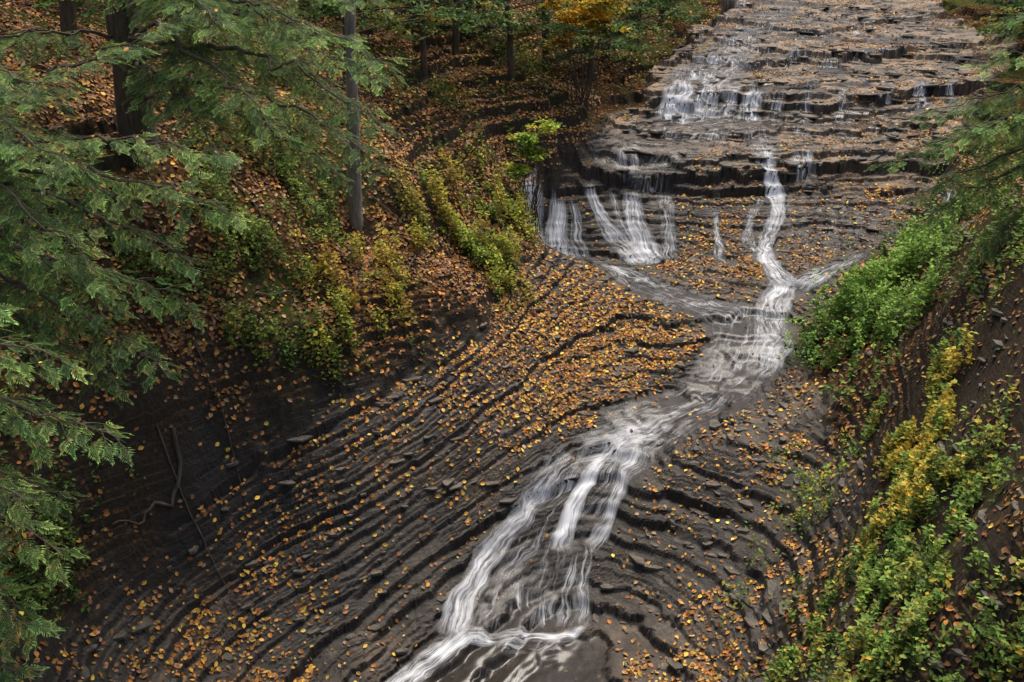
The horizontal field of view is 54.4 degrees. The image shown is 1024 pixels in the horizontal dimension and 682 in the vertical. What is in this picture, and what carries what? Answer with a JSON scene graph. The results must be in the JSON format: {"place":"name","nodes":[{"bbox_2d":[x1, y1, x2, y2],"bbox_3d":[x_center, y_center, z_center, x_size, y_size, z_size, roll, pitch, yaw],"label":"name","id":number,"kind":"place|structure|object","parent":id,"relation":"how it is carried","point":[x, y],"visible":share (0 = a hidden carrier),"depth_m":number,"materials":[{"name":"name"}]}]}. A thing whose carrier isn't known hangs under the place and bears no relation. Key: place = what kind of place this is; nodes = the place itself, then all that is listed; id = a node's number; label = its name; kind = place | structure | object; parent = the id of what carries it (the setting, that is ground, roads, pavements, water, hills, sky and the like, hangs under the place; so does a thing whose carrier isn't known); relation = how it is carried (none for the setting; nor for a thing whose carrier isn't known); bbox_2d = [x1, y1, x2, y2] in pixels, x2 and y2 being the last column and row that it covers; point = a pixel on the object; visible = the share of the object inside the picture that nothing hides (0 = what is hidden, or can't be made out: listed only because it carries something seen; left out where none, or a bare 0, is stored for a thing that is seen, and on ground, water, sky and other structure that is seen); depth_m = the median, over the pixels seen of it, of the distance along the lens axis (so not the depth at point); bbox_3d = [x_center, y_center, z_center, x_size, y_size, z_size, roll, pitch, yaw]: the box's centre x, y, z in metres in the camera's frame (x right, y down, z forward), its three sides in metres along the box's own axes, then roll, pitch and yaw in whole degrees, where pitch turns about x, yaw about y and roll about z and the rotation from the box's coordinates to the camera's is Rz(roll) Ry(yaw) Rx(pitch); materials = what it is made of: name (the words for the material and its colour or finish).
{"place":"outdoors","nodes":[
{"label":"outdoors","id":0,"kind":"place"},
{"bbox_2d":[0,0,1023,681],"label":"ground","id":1,"kind":"structure","parent":0,"point":[540,586],"depth_m":20.25,"materials":[{"name":"brown stone"}]},
{"bbox_2d":[0,303,133,681],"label":"hemlock tree","id":2,"kind":"object","parent":1,"relation":"on","point":[17,515],"visible":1,"depth_m":11.97,"materials":[{"name":"green plant"}]},
{"bbox_2d":[0,0,177,50],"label":"forest tree","id":3,"kind":"object","parent":1,"relation":"on","point":[68,16],"visible":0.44,"depth_m":21.36,"materials":[{"name":"brown plant"}]},
{"bbox_2d":[0,18,254,408],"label":"hemlock tree","id":4,"kind":"object","parent":1,"relation":"on","point":[15,189],"visible":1,"depth_m":13.87,"materials":[{"name":"green plant"}]},
{"bbox_2d":[112,427,181,525],"bbox_3d":[-6.364,2.476,17.575,0.348,1.373,1.648,12,27,26],"label":"exposed root","id":5,"kind":"object","parent":1,"relation":"on","point":[178,457],"visible":1,"depth_m":17.95,"materials":[{"name":"brown plant"}]},
{"bbox_2d":[76,0,269,38],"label":"forest tree","id":6,"kind":"object","parent":1,"relation":"on","point":[165,16],"visible":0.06,"depth_m":23.17,"materials":[{"name":"green plant"}]},
{"bbox_2d":[0,52,407,642],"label":"fern undergrowth","id":7,"kind":"object","parent":1,"relation":"on","point":[258,252],"visible":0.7,"depth_m":19.32,"materials":[{"name":"green plant"}]},
{"bbox_2d":[0,0,408,195],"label":"hemlock tree","id":8,"kind":"object","parent":1,"relation":"on","point":[134,96],"visible":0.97,"depth_m":17.16,"materials":[{"name":"green plant"}]},
{"bbox_2d":[344,0,362,229],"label":"young maple tree","id":9,"kind":"object","parent":1,"relation":"on","point":[355,210],"visible":0.67,"depth_m":21.76,"materials":[{"name":"grey plant"}]},
{"bbox_2d":[280,179,463,406],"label":"yellow green undergrowth","id":10,"kind":"object","parent":1,"relation":"on","point":[345,292],"visible":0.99,"depth_m":20.71,"materials":[{"name":"green plant"}]},
{"bbox_2d":[151,0,598,221],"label":"fern undergrowth","id":11,"kind":"object","parent":1,"relation":"on","point":[456,91],"visible":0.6,"depth_m":28.39,"materials":[{"name":"green plant"}]},
{"bbox_2d":[264,0,495,67],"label":"forest tree","id":12,"kind":"object","parent":1,"relation":"on","point":[330,12],"visible":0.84,"depth_m":25.53,"materials":[{"name":"green plant"}]},
{"bbox_2d":[413,7,419,27],"bbox_3d":[-2.731,-15.620,29.959,7.710,12.307,4.140,-19,30,-36],"label":"forest tree","id":13,"kind":"object","parent":1,"relation":"on","point":[414,17],"visible":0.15,"depth_m":31.48,"materials":[{"name":"green plant"}]},
{"bbox_2d":[355,0,522,77],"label":"forest tree","id":14,"kind":"object","parent":1,"relation":"on","point":[471,5],"visible":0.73,"depth_m":27.95,"materials":[{"name":"green plant"}]},
{"bbox_2d":[390,130,543,316],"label":"yellow green undergrowth","id":15,"kind":"object","parent":1,"relation":"on","point":[471,235],"visible":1,"depth_m":24.22,"materials":[{"name":"green plant"}]},
{"bbox_2d":[477,0,486,27],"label":"forest tree","id":16,"kind":"object","parent":1,"relation":"on","point":[483,9],"visible":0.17,"depth_m":34.22,"materials":[{"name":"green plant"}]},
{"bbox_2d":[40,167,926,681],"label":"shale slabs","id":17,"kind":"structure","parent":1,"relation":"on","point":[672,663],"depth_m":19.91,"materials":[{"name":"stone"}]},
{"bbox_2d":[424,0,554,54],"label":"forest tree","id":18,"kind":"object","parent":1,"relation":"on","point":[455,40],"visible":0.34,"depth_m":30.76,"materials":[{"name":"brown plant"}]},
{"bbox_2d":[0,0,1023,681],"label":"fallen leaves","id":19,"kind":"object","parent":1,"relation":"on","point":[446,260],"depth_m":21.58,"materials":[{"name":"plant"}]},
{"bbox_2d":[499,116,563,235],"bbox_3d":[0.575,-4.412,27.572,1.893,3.549,1.276,-11,26,-24],"label":"sapling","id":20,"kind":"object","parent":1,"relation":"on","point":[532,153],"visible":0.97,"depth_m":27.20,"materials":[{"name":"green plant"}]},
{"bbox_2d":[443,0,661,81],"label":"forest tree","id":21,"kind":"object","parent":1,"relation":"on","point":[523,29],"visible":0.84,"depth_m":30.54,"materials":[{"name":"green plant"}]},
{"bbox_2d":[486,0,622,62],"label":"forest tree","id":22,"kind":"object","parent":1,"relation":"on","point":[545,37],"visible":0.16,"depth_m":34.23,"materials":[{"name":"green plant"}]},
{"bbox_2d":[535,0,631,107],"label":"yellow maple tree","id":23,"kind":"object","parent":1,"relation":"on","point":[579,16],"visible":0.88,"depth_m":31.05,"materials":[{"name":"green plant"}]},
{"bbox_2d":[523,0,665,77],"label":"forest tree","id":24,"kind":"object","parent":1,"relation":"on","point":[632,34],"visible":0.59,"depth_m":33.95,"materials":[{"name":"green plant"}]},
{"bbox_2d":[580,0,680,59],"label":"forest tree","id":25,"kind":"object","parent":1,"relation":"on","point":[634,8],"visible":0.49,"depth_m":36.73,"materials":[{"name":"plant"}]},
{"bbox_2d":[569,0,718,39],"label":"forest tree","id":26,"kind":"object","parent":1,"relation":"on","point":[676,16],"visible":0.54,"depth_m":38.56,"materials":[{"name":"green plant"}]},
{"bbox_2d":[640,0,708,21],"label":"forest tree","id":27,"kind":"object","parent":1,"relation":"on","point":[670,3],"visible":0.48,"depth_m":42.12,"materials":[{"name":"green plant"}]},
{"bbox_2d":[627,0,746,21],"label":"forest tree","id":28,"kind":"object","parent":1,"relation":"on","point":[662,11],"visible":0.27,"depth_m":43.64,"materials":[{"name":"green plant"}]},
{"bbox_2d":[605,0,999,179],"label":"shale slabs","id":29,"kind":"structure","parent":1,"relation":"on","point":[681,149],"depth_m":35.40,"materials":[{"name":"stone"}]},
{"bbox_2d":[776,196,962,414],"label":"bramble undergrowth","id":30,"kind":"object","parent":1,"relation":"on","point":[905,259],"visible":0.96,"depth_m":22.40,"materials":[{"name":"green plant"}]},
{"bbox_2d":[718,243,1023,681],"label":"bramble undergrowth","id":31,"kind":"object","parent":1,"relation":"on","point":[898,573],"visible":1,"depth_m":14.46,"materials":[{"name":"green plant"}]},
{"bbox_2d":[785,184,1023,669],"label":"rock debris","id":32,"kind":"object","parent":1,"relation":"on","point":[981,514],"visible":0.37,"depth_m":15.44,"materials":[{"name":"stone"}]},
{"bbox_2d":[863,7,1023,263],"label":"hemlock tree","id":33,"kind":"object","parent":1,"relation":"on","point":[993,162],"visible":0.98,"depth_m":18.03,"materials":[{"name":"green plant"}]},
{"bbox_2d":[875,127,1023,312],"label":"fern undergrowth","id":34,"kind":"object","parent":1,"relation":"on","point":[1018,224],"visible":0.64,"depth_m":20.36,"materials":[{"name":"green plant"}]},
{"bbox_2d":[957,2,1023,52],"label":"forest tree","id":35,"kind":"object","parent":1,"relation":"on","point":[1002,37],"visible":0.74,"depth_m":38.01,"materials":[{"name":"green plant"}]},
{"bbox_2d":[972,0,1023,27],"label":"forest tree","id":36,"kind":"object","parent":1,"relation":"on","point":[1002,3],"visible":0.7,"depth_m":41.34,"materials":[{"name":"green plant"}]},
{"bbox_2d":[980,7,1023,25],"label":"forest tree","id":37,"kind":"object","parent":1,"relation":"on","point":[1015,14],"visible":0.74,"depth_m":35.97,"materials":[{"name":"green plant"}]},
{"bbox_2d":[392,0,951,681],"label":"creek water","id":38,"kind":"structure","parent":0,"point":[460,660],"depth_m":21.05,"materials":[{"name":"grey liquid"}]}
]}

